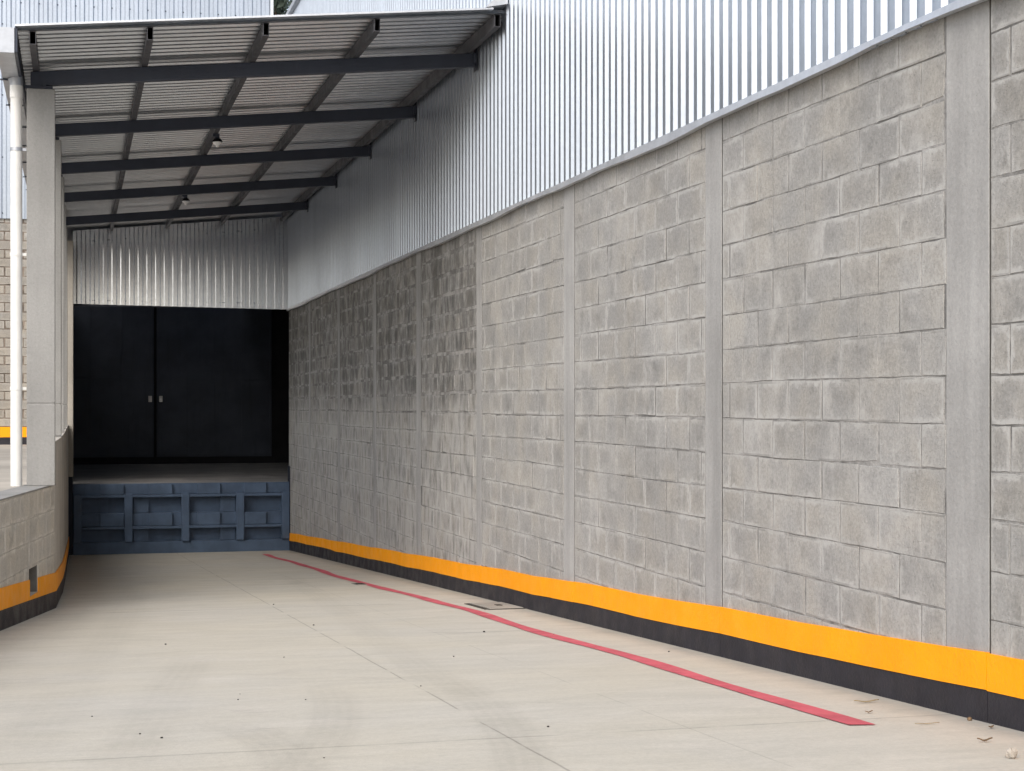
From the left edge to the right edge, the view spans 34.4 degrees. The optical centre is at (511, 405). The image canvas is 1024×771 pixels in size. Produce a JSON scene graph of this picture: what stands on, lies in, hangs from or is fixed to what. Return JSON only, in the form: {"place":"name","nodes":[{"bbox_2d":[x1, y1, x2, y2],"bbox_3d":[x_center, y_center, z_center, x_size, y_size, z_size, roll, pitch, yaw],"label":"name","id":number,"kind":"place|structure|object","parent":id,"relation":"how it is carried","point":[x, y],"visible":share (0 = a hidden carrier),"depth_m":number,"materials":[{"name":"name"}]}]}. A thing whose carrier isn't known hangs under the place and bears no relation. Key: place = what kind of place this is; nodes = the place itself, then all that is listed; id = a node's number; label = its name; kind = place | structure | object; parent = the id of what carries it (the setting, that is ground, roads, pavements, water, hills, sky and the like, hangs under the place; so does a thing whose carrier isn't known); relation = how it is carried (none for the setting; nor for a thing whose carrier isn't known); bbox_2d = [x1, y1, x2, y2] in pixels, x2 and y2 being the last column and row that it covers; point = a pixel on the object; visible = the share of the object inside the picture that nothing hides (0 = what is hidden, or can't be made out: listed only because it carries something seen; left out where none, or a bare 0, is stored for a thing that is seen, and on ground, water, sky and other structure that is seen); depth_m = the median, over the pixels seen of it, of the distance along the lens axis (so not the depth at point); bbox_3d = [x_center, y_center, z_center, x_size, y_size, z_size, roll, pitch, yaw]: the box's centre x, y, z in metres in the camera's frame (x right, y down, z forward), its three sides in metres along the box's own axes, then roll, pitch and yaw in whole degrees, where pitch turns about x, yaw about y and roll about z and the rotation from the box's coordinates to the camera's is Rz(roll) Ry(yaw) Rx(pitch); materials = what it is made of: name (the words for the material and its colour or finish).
{"place":"outdoors","nodes":[
{"label":"outdoors","id":0,"kind":"place"},
{"bbox_2d":[0,445,26,490],"bbox_3d":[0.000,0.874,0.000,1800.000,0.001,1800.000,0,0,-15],"label":"ground","id":1,"kind":"structure","parent":0,"point":[4,467],"depth_m":23.50,"materials":[{"name":"concrete"}]},
{"bbox_2d":[0,0,288,476],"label":"depot building","id":2,"kind":"structure","parent":1,"relation":"on","point":[177,343],"depth_m":37.86,"materials":[{"name":"metal"}]},
{"bbox_2d":[73,306,153,457],"bbox_3d":[-9.276,-0.720,37.856,2.135,3.800,0.110,0,0,-15],"label":"door leaf","id":3,"kind":"structure","parent":2,"relation":"in","point":[113,347],"depth_m":37.91,"materials":[{"name":"black paint"}]},
{"bbox_2d":[157,307,271,456],"bbox_3d":[-6.905,-0.720,38.480,2.640,3.800,0.110,0,0,-15],"label":"door leaf","id":4,"kind":"structure","parent":2,"relation":"in","point":[214,365],"depth_m":38.48,"materials":[{"name":"black paint"}]},
{"bbox_2d":[273,0,292,14],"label":"tree","id":5,"kind":"object","parent":1,"relation":"on","point":[280,7],"depth_m":76.72,"materials":[{"name":"green plant"}]},
{"bbox_2d":[285,0,1023,731],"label":"warehouse","id":6,"kind":"structure","parent":1,"relation":"on","point":[695,324],"depth_m":9.90,"materials":[{"name":"concrete"}]},
{"bbox_2d":[0,550,1023,770],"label":"ramp","id":7,"kind":"structure","parent":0,"point":[355,666],"depth_m":8.05,"materials":[{"name":"concrete"}]},
{"bbox_2d":[0,425,68,630],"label":"retaining wall","id":8,"kind":"structure","parent":7,"relation":"on","point":[34,547],"depth_m":13.70,"materials":[{"name":"concrete"}]},
{"bbox_2d":[0,0,507,485],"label":"canopy","id":9,"kind":"object","parent":8,"relation":"on","point":[123,121],"visible":0.88,"depth_m":16.49,"materials":[{"name":"metal"}]},
{"bbox_2d":[8,76,25,485],"bbox_3d":[-4.253,-1.073,14.212,0.121,3.519,0.144,0,0,42],"label":"downpipe","id":10,"kind":"object","parent":9,"relation":"attached to","point":[16,151],"visible":1,"depth_m":14.16,"materials":[{"name":"white plastic"}]},
{"bbox_2d":[182,195,189,204],"bbox_3d":[-4.744,-2.995,24.086,0.116,0.148,0.114,0,0,-15],"label":"ceiling lamp","id":11,"kind":"object","parent":9,"relation":"hanging from","point":[185,200],"visible":1,"depth_m":24.05,"materials":[{"name":"metal"}]},
{"bbox_2d":[212,133,222,146],"bbox_3d":[-3.325,-2.995,18.700,0.116,0.148,0.114,0,0,-15],"label":"ceiling lamp","id":12,"kind":"object","parent":9,"relation":"hanging from","point":[217,141],"visible":1,"depth_m":18.66,"materials":[{"name":"metal"}]},
{"bbox_2d":[68,463,289,554],"bbox_3d":[-5.659,1.975,33.630,7.000,1.850,10.005,0,0,-15],"label":"loading dock","id":13,"kind":"object","parent":7,"relation":"on","point":[163,508],"visible":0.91,"depth_m":28.65,"materials":[{"name":"metal"}]},
{"bbox_2d":[464,602,525,609],"bbox_3d":[-0.155,1.712,14.111,0.335,0.069,0.830,0,0,-15],"label":"drain cover","id":14,"kind":"object","parent":7,"relation":"on","point":[493,605],"visible":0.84,"depth_m":14.03,"materials":[{"name":"concrete"}]},
{"bbox_2d":[263,554,872,724],"bbox_3d":[-1.320,1.869,17.009,0.209,1.137,21.251,0,0,-15],"label":"painted line","id":15,"kind":"object","parent":7,"relation":"on","point":[831,715],"visible":1,"depth_m":9.25,"materials":[{"name":"red paint"}]},
{"bbox_2d":[1005,747,1017,758],"bbox_3d":[1.778,1.236,5.902,0.045,0.039,0.037,0,0,-15],"label":"stone","id":16,"kind":"object","parent":7,"relation":"on","point":[1011,753],"visible":1,"depth_m":5.89,"materials":[{"name":"beige stone"}]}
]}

